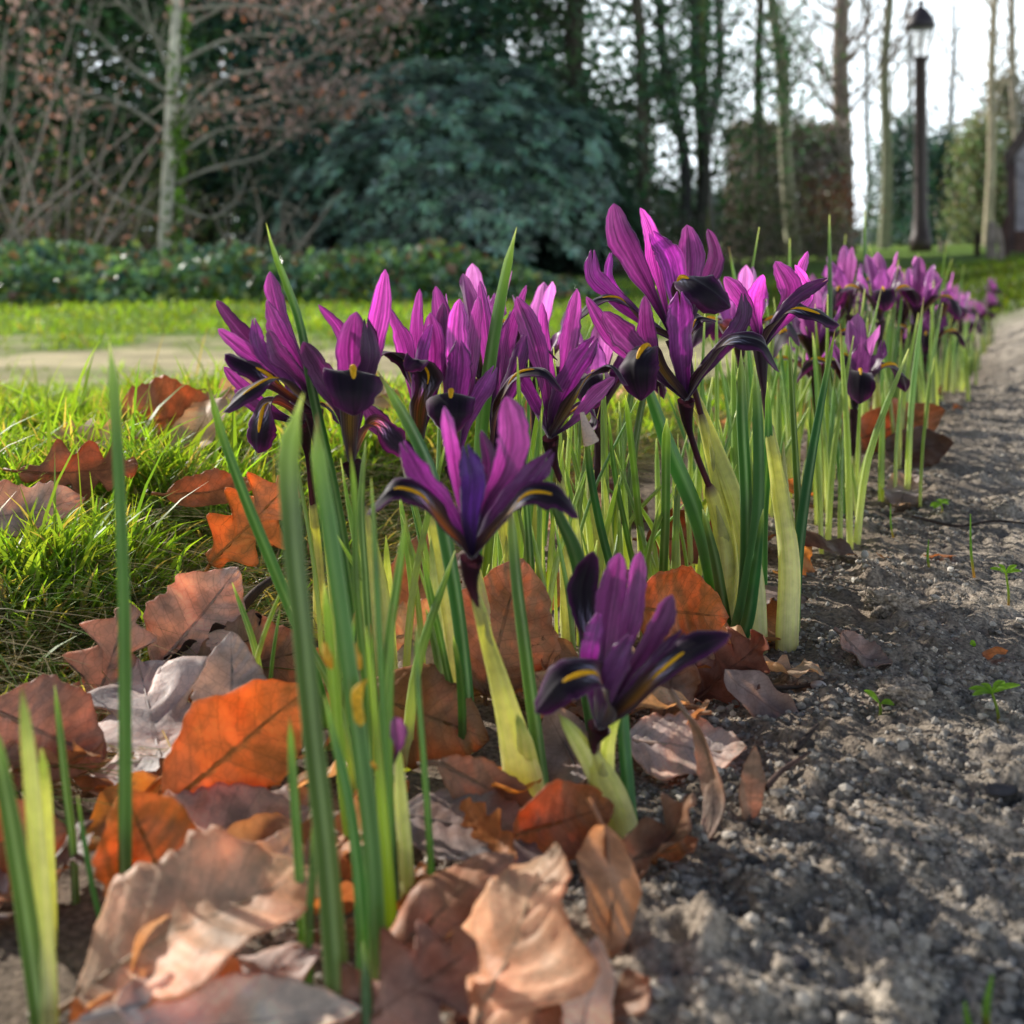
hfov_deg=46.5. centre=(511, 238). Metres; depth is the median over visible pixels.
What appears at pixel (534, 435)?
iris shoot
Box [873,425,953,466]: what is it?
fallen leaf
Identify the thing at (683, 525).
shoot
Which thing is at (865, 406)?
iris shoot
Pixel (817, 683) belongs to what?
pebble
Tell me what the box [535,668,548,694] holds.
fallen leaf
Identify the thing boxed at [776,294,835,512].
iris shoot
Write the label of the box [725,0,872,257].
bare tree
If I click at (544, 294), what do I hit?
iris
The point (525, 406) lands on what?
fallen leaf
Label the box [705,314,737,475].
iris shoot
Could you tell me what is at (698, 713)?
fallen leaf
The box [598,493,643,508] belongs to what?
fallen leaf
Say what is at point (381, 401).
fallen leaf
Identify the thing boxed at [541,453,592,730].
iris shoot
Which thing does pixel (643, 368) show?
iris
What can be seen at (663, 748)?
fallen leaf
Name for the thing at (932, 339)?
iris shoot
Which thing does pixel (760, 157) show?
holly tree
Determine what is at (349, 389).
iris
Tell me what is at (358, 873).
iris shoot
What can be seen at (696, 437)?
fallen leaf
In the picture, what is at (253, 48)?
evergreen tree
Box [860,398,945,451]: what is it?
fallen leaf
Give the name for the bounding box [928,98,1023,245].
evergreen shrub
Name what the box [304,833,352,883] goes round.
fallen leaf
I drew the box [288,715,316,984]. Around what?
iris shoot
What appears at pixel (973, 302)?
iris
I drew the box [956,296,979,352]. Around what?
iris
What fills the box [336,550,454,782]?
iris shoot
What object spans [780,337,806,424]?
iris shoot
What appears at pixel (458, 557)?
fallen leaf
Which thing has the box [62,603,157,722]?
fallen leaf
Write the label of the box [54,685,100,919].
iris shoot
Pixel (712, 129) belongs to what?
thin tree
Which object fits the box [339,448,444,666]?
iris shoot
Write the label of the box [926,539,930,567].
grass sprout
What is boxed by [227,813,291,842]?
fallen leaf
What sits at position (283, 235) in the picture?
twiggy bush
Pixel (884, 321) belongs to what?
iris
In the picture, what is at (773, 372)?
iris shoot
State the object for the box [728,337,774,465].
iris shoot
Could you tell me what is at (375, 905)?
iris shoot
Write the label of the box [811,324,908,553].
iris shoot
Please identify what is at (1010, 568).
seedling
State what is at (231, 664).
fallen leaf
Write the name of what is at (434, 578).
iris shoot
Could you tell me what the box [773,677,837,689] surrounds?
twig
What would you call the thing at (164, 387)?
fallen leaf
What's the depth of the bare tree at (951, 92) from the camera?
41.93 m
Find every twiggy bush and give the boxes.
[0,0,256,287]
[0,106,218,253]
[0,121,262,260]
[100,166,344,256]
[601,179,835,271]
[651,133,877,262]
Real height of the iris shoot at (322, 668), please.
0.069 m
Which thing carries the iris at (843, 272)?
on the ground at (670, 935)
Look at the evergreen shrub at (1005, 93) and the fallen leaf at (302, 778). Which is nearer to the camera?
the fallen leaf at (302, 778)
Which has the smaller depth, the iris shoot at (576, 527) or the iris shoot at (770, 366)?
the iris shoot at (576, 527)
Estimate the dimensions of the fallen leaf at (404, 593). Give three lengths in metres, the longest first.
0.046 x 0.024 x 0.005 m
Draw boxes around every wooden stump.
[938,239,943,251]
[974,231,980,255]
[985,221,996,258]
[995,226,1004,260]
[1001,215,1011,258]
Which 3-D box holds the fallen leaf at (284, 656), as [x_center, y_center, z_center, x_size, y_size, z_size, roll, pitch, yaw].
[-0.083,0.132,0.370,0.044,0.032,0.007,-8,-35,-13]
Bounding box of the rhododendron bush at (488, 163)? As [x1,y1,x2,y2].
[239,53,653,274]
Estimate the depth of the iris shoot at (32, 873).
0.21 m
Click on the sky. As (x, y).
(981, 70)
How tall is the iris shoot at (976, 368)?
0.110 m
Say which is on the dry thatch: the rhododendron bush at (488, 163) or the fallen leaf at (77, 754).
the fallen leaf at (77, 754)
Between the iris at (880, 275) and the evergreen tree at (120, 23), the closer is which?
the iris at (880, 275)
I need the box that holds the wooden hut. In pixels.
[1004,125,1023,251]
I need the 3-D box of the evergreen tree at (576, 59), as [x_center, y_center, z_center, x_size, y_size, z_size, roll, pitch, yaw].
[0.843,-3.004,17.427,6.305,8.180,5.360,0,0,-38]
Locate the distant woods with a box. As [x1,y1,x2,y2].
[81,95,1006,244]
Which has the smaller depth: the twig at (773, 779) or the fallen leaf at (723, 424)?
the twig at (773, 779)
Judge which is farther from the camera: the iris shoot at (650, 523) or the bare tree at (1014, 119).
the bare tree at (1014, 119)
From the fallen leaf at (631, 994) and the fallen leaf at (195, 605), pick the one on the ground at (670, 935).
the fallen leaf at (631, 994)
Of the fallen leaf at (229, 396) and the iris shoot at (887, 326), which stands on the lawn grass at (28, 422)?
the fallen leaf at (229, 396)
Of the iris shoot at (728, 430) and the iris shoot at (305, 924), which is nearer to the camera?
the iris shoot at (305, 924)
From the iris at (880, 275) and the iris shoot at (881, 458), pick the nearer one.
the iris shoot at (881, 458)
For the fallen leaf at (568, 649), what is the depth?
0.37 m
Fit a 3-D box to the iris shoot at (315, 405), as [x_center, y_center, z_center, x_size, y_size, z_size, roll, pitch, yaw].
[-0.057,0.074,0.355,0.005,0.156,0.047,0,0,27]
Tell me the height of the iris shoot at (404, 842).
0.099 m
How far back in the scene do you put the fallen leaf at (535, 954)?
0.21 m
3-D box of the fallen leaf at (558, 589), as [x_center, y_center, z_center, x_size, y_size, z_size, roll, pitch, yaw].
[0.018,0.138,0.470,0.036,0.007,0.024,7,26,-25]
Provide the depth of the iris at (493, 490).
0.28 m
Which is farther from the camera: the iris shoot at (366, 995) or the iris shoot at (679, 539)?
the iris shoot at (679, 539)
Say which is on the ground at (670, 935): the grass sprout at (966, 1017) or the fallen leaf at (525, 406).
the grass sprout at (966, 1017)
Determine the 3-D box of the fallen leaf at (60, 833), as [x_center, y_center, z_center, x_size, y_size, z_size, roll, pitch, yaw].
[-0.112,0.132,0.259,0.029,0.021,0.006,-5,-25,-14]
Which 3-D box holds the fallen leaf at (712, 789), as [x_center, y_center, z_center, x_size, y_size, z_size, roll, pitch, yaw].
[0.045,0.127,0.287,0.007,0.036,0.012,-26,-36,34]
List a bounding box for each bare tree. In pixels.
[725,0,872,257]
[777,0,947,247]
[806,0,972,248]
[812,0,915,246]
[871,0,981,171]
[904,0,1023,243]
[923,0,1023,245]
[937,0,1023,141]
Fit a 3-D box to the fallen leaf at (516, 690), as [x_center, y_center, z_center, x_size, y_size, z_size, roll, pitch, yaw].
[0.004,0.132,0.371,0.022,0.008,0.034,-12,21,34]
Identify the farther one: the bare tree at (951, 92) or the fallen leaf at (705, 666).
the bare tree at (951, 92)
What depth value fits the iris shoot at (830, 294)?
0.72 m
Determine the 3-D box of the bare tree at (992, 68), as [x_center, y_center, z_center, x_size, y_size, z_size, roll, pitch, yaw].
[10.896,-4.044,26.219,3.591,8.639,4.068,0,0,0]
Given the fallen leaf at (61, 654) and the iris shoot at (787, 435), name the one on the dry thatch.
the fallen leaf at (61, 654)
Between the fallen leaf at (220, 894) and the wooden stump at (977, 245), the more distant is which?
the wooden stump at (977, 245)
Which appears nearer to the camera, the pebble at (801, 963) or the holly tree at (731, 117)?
the pebble at (801, 963)
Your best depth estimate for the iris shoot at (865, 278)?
0.84 m
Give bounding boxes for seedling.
[864,690,893,715]
[930,499,949,511]
[969,680,1019,722]
[990,564,1021,605]
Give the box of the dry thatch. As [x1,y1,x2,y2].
[0,402,804,868]
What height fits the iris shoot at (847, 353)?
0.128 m
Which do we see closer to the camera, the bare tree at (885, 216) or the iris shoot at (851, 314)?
the iris shoot at (851, 314)
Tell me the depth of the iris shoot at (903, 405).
0.75 m
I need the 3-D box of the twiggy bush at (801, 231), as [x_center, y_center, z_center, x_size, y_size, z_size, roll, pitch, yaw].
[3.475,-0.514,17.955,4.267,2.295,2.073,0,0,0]
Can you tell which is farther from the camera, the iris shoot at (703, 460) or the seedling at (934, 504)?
the seedling at (934, 504)
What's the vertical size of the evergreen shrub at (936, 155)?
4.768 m
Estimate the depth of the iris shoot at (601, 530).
0.38 m
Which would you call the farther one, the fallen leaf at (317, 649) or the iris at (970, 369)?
the iris at (970, 369)
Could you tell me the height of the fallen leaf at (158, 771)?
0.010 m
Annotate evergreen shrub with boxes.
[858,102,937,245]
[891,121,984,246]
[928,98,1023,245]
[950,53,1023,224]
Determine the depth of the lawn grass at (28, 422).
0.52 m
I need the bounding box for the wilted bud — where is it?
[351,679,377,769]
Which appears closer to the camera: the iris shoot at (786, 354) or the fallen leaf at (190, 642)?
the fallen leaf at (190, 642)
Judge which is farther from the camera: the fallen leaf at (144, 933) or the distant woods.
the distant woods
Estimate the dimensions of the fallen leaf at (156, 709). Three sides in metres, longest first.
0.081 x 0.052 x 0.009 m
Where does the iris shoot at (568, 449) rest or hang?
on the ground at (670, 935)
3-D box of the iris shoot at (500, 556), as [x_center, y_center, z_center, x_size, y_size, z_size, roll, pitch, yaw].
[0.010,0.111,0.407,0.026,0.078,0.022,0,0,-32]
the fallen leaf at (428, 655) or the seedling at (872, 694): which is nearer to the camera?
the seedling at (872, 694)
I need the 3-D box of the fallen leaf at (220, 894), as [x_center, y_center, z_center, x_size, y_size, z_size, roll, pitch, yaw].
[-0.061,0.128,0.220,0.055,0.012,0.035,-17,23,-20]
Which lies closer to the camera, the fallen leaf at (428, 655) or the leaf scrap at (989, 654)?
the fallen leaf at (428, 655)
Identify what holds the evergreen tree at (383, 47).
on the ground at (670, 935)
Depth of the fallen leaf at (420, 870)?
0.25 m
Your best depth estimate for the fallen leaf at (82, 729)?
0.31 m
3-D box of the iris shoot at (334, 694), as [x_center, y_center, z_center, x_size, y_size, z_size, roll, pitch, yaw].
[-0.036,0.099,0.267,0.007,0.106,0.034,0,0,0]
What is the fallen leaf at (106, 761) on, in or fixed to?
on the ground at (670, 935)
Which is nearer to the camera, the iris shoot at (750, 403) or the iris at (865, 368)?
the iris shoot at (750, 403)
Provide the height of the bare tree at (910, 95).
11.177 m
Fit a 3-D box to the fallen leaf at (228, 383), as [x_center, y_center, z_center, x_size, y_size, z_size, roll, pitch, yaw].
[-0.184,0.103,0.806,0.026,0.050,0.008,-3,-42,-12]
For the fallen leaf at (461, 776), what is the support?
on the ground at (670, 935)
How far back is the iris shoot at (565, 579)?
0.38 m
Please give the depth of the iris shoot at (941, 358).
1.27 m
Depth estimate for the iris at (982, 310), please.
2.59 m
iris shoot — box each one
[0,684,58,1023]
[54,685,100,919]
[108,341,131,874]
[207,379,331,750]
[232,578,285,678]
[266,223,356,642]
[278,393,347,1023]
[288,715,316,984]
[299,459,365,677]
[311,415,384,980]
[315,642,359,798]
[323,448,373,837]
[324,695,367,969]
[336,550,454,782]
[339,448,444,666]
[360,941,372,1023]
[366,480,414,929]
[375,512,406,910]
[384,537,397,661]
[399,384,440,597]
[401,514,443,673]
[415,624,434,874]
[422,553,466,739]
[429,535,443,635]
[474,227,516,570]
[485,554,504,575]
[492,432,544,568]
[497,468,585,613]
[504,536,507,562]
[517,357,534,571]
[517,401,591,611]
[521,359,545,534]
[521,377,585,632]
[532,519,597,650]
[535,530,542,572]
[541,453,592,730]
[553,347,637,632]
[563,455,619,587]
[566,373,628,571]
[570,476,671,528]
[572,493,581,645]
[574,401,593,555]
[585,446,611,566]
[600,438,660,542]
[603,477,613,550]
[606,401,683,569]
[608,395,647,580]
[613,484,675,641]
[614,448,679,579]
[637,534,639,552]
[641,506,670,570]
[658,314,739,572]
[659,419,670,571]
[666,392,727,502]
[670,410,719,508]
[671,413,735,576]
[673,482,680,566]
[688,352,760,574]
[699,351,752,451]
[700,441,706,512]
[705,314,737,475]
[719,355,755,492]
[720,354,729,452]
[728,247,753,437]
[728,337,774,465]
[740,382,772,637]
[743,343,780,461]
[751,344,785,426]
[757,344,808,516]
[763,279,836,484]
[773,297,811,498]
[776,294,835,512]
[776,345,807,477]
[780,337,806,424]
[783,239,791,426]
[785,326,810,403]
[805,390,809,428]
[807,333,860,524]
[808,289,864,478]
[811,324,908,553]
[827,215,832,345]
[835,289,890,408]
[837,297,857,406]
[838,290,859,352]
[855,296,877,415]
[859,297,933,506]
[862,215,866,322]
[882,303,942,469]
[885,310,910,398]
[892,280,937,404]
[936,313,969,401]
[937,312,951,397]
[944,325,972,393]
[950,314,977,391]
[956,317,970,388]
[957,315,977,384]
[975,334,984,359]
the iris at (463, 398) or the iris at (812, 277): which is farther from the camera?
the iris at (812, 277)
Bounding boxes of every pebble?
[792,954,810,971]
[810,680,826,689]
[861,550,868,558]
[985,783,1017,796]
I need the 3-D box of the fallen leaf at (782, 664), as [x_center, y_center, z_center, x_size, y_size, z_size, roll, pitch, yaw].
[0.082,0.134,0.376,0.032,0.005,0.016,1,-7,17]
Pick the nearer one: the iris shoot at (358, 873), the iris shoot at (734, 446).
the iris shoot at (358, 873)
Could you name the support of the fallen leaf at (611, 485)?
on the ground at (670, 935)
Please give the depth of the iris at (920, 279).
0.87 m
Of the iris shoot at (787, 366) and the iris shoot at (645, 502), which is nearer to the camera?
the iris shoot at (645, 502)
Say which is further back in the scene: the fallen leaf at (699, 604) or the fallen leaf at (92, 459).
the fallen leaf at (92, 459)
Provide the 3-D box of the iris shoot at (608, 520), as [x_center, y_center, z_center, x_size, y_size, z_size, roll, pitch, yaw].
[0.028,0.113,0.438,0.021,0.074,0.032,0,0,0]
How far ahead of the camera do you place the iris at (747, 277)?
0.59 m
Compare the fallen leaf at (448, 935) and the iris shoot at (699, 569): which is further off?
the iris shoot at (699, 569)
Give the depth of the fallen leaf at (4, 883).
0.25 m
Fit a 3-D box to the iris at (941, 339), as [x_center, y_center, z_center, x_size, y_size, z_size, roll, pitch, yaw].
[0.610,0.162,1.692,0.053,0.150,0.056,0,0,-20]
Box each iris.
[216,271,334,634]
[223,366,338,638]
[300,269,407,776]
[363,286,473,753]
[367,396,578,796]
[426,297,496,623]
[445,263,532,577]
[477,281,562,561]
[507,281,592,545]
[514,289,627,640]
[534,551,730,838]
[556,285,666,556]
[581,203,767,654]
[586,291,778,625]
[649,225,738,609]
[692,227,799,450]
[723,251,839,651]
[766,290,843,426]
[772,310,865,419]
[773,290,872,497]
[797,287,909,514]
[809,273,845,390]
[821,245,881,413]
[823,234,870,390]
[836,251,921,408]
[852,292,875,323]
[860,277,895,339]
[867,270,934,367]
[869,245,942,391]
[869,265,899,322]
[872,310,906,337]
[892,256,961,401]
[894,241,965,403]
[903,328,906,349]
[910,271,963,404]
[938,318,955,363]
[942,268,978,391]
[951,285,964,294]
[956,290,978,386]
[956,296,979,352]
[960,291,979,336]
[966,292,994,354]
[966,298,977,310]
[967,308,980,376]
[967,312,982,351]
[969,307,986,371]
[974,292,1001,346]
[976,278,1001,336]
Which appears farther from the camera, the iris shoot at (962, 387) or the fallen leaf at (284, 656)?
the iris shoot at (962, 387)
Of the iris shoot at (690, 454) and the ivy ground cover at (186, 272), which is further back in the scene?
the ivy ground cover at (186, 272)
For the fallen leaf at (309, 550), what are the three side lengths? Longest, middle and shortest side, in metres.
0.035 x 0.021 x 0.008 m
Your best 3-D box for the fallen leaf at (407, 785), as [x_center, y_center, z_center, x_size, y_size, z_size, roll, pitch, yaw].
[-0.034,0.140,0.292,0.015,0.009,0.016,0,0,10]
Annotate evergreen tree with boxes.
[0,0,291,259]
[0,26,158,246]
[84,0,399,254]
[186,0,496,250]
[364,0,672,183]
[433,0,823,260]
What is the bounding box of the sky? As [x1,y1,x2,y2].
[76,0,1023,236]
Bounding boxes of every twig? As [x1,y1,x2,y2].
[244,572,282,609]
[765,751,811,790]
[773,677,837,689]
[792,723,819,753]
[911,515,1023,526]
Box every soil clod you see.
[858,584,919,618]
[874,675,933,709]
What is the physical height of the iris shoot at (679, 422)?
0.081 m
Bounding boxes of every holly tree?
[551,0,795,261]
[599,0,854,249]
[651,0,878,260]
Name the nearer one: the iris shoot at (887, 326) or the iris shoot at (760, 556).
the iris shoot at (760, 556)
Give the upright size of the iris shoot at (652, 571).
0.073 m
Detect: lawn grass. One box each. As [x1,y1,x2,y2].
[0,255,1023,402]
[0,330,726,694]
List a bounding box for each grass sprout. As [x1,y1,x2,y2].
[890,503,893,537]
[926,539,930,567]
[963,1001,971,1023]
[969,514,975,577]
[982,974,992,1023]
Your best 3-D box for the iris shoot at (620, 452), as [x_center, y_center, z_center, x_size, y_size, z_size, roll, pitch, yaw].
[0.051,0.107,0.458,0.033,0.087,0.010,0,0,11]
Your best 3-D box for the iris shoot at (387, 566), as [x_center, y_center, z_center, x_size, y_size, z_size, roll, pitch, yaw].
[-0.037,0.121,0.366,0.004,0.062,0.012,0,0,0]
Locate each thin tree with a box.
[607,0,691,244]
[644,0,749,265]
[689,0,736,246]
[707,0,762,238]
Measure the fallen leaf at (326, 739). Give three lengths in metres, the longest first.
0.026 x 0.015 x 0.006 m
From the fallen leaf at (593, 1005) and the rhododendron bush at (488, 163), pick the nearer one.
the fallen leaf at (593, 1005)
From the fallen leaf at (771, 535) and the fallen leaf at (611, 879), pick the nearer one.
the fallen leaf at (611, 879)
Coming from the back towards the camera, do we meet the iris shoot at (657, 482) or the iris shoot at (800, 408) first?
the iris shoot at (800, 408)
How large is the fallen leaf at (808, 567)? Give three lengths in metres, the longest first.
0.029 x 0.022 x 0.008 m
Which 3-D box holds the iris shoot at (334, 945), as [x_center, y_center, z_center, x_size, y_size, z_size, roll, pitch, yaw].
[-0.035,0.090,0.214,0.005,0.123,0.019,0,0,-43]
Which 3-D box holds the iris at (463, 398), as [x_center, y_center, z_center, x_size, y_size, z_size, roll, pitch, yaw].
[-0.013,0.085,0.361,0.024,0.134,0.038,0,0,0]
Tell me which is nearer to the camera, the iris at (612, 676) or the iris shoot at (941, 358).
the iris at (612, 676)
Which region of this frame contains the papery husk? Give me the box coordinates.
[580,412,598,446]
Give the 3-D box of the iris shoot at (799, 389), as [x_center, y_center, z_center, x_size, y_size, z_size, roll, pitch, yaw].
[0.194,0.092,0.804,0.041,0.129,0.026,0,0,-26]
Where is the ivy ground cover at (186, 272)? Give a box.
[0,237,628,304]
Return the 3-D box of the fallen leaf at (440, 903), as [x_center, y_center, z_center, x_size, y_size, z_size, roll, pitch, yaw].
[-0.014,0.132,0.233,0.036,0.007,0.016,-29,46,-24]
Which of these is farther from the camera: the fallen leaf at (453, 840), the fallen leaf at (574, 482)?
the fallen leaf at (574, 482)
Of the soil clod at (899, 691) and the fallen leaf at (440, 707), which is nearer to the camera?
the fallen leaf at (440, 707)
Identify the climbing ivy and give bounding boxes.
[159,0,191,256]
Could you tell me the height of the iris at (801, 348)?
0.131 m
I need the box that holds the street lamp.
[905,0,935,251]
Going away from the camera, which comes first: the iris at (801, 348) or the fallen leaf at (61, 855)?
the fallen leaf at (61, 855)
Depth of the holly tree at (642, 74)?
14.41 m
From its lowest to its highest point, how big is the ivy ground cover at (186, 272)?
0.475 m
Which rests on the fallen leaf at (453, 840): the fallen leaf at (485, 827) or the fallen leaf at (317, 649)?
the fallen leaf at (485, 827)
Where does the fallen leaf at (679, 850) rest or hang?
on the ground at (670, 935)
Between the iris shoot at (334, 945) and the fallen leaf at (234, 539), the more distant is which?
the fallen leaf at (234, 539)
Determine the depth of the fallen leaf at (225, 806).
0.28 m
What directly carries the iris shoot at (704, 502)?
on the ground at (670, 935)
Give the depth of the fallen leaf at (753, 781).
0.29 m
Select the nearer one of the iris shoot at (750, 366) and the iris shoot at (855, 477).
the iris shoot at (855, 477)
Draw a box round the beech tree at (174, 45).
[0,0,442,258]
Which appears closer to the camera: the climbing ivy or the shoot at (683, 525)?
the shoot at (683, 525)
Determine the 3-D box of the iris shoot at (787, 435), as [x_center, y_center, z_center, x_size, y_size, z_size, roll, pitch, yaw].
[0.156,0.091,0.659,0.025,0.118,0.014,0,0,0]
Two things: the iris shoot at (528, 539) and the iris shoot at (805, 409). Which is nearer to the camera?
the iris shoot at (528, 539)
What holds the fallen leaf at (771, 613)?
on the ground at (670, 935)
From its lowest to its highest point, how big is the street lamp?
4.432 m
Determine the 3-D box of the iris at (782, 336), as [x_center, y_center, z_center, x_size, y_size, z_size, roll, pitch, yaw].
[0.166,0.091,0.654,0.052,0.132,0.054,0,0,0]
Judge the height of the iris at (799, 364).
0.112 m
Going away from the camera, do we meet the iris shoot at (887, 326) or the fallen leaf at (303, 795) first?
the fallen leaf at (303, 795)
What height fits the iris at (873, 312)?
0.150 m
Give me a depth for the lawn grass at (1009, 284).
5.54 m
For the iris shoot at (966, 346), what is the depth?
1.58 m
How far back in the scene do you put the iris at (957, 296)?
1.45 m
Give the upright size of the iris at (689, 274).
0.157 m
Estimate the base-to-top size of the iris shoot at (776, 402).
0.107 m
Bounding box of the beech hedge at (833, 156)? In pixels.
[720,110,856,257]
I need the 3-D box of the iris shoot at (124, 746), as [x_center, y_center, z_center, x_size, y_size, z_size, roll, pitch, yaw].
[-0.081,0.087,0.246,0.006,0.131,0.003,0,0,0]
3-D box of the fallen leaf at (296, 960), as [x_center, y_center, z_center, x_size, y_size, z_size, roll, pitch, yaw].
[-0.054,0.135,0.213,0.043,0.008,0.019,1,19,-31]
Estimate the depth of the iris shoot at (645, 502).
0.50 m
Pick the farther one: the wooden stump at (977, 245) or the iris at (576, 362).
the wooden stump at (977, 245)
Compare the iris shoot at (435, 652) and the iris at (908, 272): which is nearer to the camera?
the iris shoot at (435, 652)
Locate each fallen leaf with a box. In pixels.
[0,479,84,538]
[0,673,106,781]
[0,799,67,889]
[0,865,69,901]
[0,870,10,920]
[3,438,137,502]
[5,740,23,790]
[41,740,102,768]
[42,418,144,453]
[55,819,93,875]
[59,653,78,679]
[59,824,317,1014]
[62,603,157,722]
[70,971,360,1023]
[70,997,85,1022]
[73,776,113,791]
[80,942,321,1023]
[84,914,171,1011]
[85,770,161,850]
[87,655,207,795]
[91,789,201,905]
[94,759,111,772]
[121,374,209,442]
[138,954,242,977]
[143,567,245,660]
[146,758,164,793]
[151,467,250,506]
[161,679,301,795]
[163,613,261,660]
[163,782,309,831]
[169,386,231,454]
[190,631,267,700]
[196,609,315,682]
[204,471,282,571]
[205,389,234,402]
[219,376,252,411]
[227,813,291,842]
[255,828,304,859]
[271,783,308,805]
[272,812,311,865]
[288,760,347,790]
[296,728,330,760]
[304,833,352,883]
[307,542,324,559]
[314,881,354,914]
[316,647,360,704]
[326,385,403,419]
[334,789,362,878]
[335,919,479,1023]
[336,781,408,815]
[376,662,488,769]
[384,381,406,414]
[390,851,515,949]
[391,532,429,605]
[394,788,544,864]
[395,598,430,650]
[396,862,430,910]
[397,639,433,668]
[417,755,532,807]
[440,842,599,1023]
[442,919,466,939]
[450,967,649,1023]
[456,550,464,567]
[459,797,516,858]
[462,558,561,705]
[486,650,553,699]
[491,779,540,793]
[513,778,613,860]
[518,691,583,718]
[523,388,541,429]
[527,702,576,726]
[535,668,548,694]
[541,637,581,717]
[541,708,600,783]
[546,572,559,609]
[561,936,615,1023]
[570,464,600,491]
[576,796,641,957]
[579,792,696,882]
[581,451,615,466]
[597,479,647,521]
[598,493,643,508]
[616,388,634,400]
[616,710,746,780]
[629,686,700,715]
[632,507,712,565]
[640,565,728,640]
[650,664,700,715]
[651,835,697,864]
[667,699,711,723]
[668,688,724,839]
[681,436,697,452]
[694,626,769,707]
[697,657,710,668]
[709,625,746,659]
[714,419,725,427]
[724,669,798,718]
[738,746,766,819]
[764,655,823,677]
[765,585,807,604]
[766,598,780,640]
[768,532,775,540]
[772,546,814,574]
[788,478,812,495]
[800,441,806,460]
[805,529,857,557]
[833,626,892,667]
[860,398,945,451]
[869,395,872,408]
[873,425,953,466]
[883,469,927,505]
[938,385,945,395]
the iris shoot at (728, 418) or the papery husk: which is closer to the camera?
the papery husk
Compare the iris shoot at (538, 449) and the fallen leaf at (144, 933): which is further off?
the iris shoot at (538, 449)
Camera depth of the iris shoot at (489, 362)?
0.37 m
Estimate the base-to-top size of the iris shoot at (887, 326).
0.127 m
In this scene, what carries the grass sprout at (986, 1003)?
on the ground at (670, 935)
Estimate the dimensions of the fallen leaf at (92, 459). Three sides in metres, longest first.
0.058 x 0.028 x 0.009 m
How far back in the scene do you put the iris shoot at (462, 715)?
0.32 m
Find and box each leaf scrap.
[923,553,956,557]
[982,647,1007,659]
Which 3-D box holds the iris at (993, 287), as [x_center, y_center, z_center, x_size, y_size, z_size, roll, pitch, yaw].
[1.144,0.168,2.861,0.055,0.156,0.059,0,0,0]
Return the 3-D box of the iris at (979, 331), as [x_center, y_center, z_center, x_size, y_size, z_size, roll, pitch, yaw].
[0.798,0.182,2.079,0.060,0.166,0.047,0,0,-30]
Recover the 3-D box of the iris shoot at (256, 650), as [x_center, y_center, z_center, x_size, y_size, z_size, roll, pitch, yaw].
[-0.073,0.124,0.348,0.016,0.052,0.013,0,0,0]
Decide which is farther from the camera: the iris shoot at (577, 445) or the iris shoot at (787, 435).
the iris shoot at (787, 435)
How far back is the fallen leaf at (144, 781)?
0.29 m
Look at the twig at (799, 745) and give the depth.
0.32 m
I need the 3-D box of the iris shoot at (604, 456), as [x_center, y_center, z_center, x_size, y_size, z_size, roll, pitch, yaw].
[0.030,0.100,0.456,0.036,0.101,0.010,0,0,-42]
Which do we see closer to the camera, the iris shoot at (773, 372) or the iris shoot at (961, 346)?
the iris shoot at (773, 372)
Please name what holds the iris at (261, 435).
on the ground at (670, 935)
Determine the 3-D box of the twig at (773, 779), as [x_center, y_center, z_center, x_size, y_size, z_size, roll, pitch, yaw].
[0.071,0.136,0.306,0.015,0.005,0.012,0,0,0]
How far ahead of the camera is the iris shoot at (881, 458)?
0.64 m
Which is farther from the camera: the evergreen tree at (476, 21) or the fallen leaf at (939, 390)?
the evergreen tree at (476, 21)
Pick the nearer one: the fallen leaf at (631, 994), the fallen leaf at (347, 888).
the fallen leaf at (631, 994)
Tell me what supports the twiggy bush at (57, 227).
on the ground at (670, 935)
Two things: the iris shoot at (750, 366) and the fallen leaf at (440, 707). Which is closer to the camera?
the fallen leaf at (440, 707)
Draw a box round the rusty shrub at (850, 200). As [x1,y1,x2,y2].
[801,150,884,242]
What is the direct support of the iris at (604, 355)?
on the ground at (670, 935)
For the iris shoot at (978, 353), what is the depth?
2.36 m
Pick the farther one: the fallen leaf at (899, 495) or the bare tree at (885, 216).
the bare tree at (885, 216)
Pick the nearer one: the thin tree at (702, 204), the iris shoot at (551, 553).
the iris shoot at (551, 553)
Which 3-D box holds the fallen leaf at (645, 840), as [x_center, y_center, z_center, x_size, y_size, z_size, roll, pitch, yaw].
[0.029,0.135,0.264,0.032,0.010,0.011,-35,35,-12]
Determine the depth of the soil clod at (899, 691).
0.35 m
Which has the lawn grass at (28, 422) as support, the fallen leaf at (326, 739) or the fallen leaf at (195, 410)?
the fallen leaf at (195, 410)
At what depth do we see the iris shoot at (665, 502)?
0.41 m
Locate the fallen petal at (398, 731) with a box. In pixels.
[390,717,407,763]
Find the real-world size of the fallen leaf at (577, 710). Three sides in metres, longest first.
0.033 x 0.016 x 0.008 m
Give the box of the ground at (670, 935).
[0,239,1023,1023]
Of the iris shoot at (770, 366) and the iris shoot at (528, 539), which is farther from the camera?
the iris shoot at (770, 366)
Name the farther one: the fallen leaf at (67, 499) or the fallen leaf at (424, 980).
the fallen leaf at (67, 499)
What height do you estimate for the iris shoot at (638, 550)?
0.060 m
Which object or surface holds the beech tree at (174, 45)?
on the ground at (670, 935)

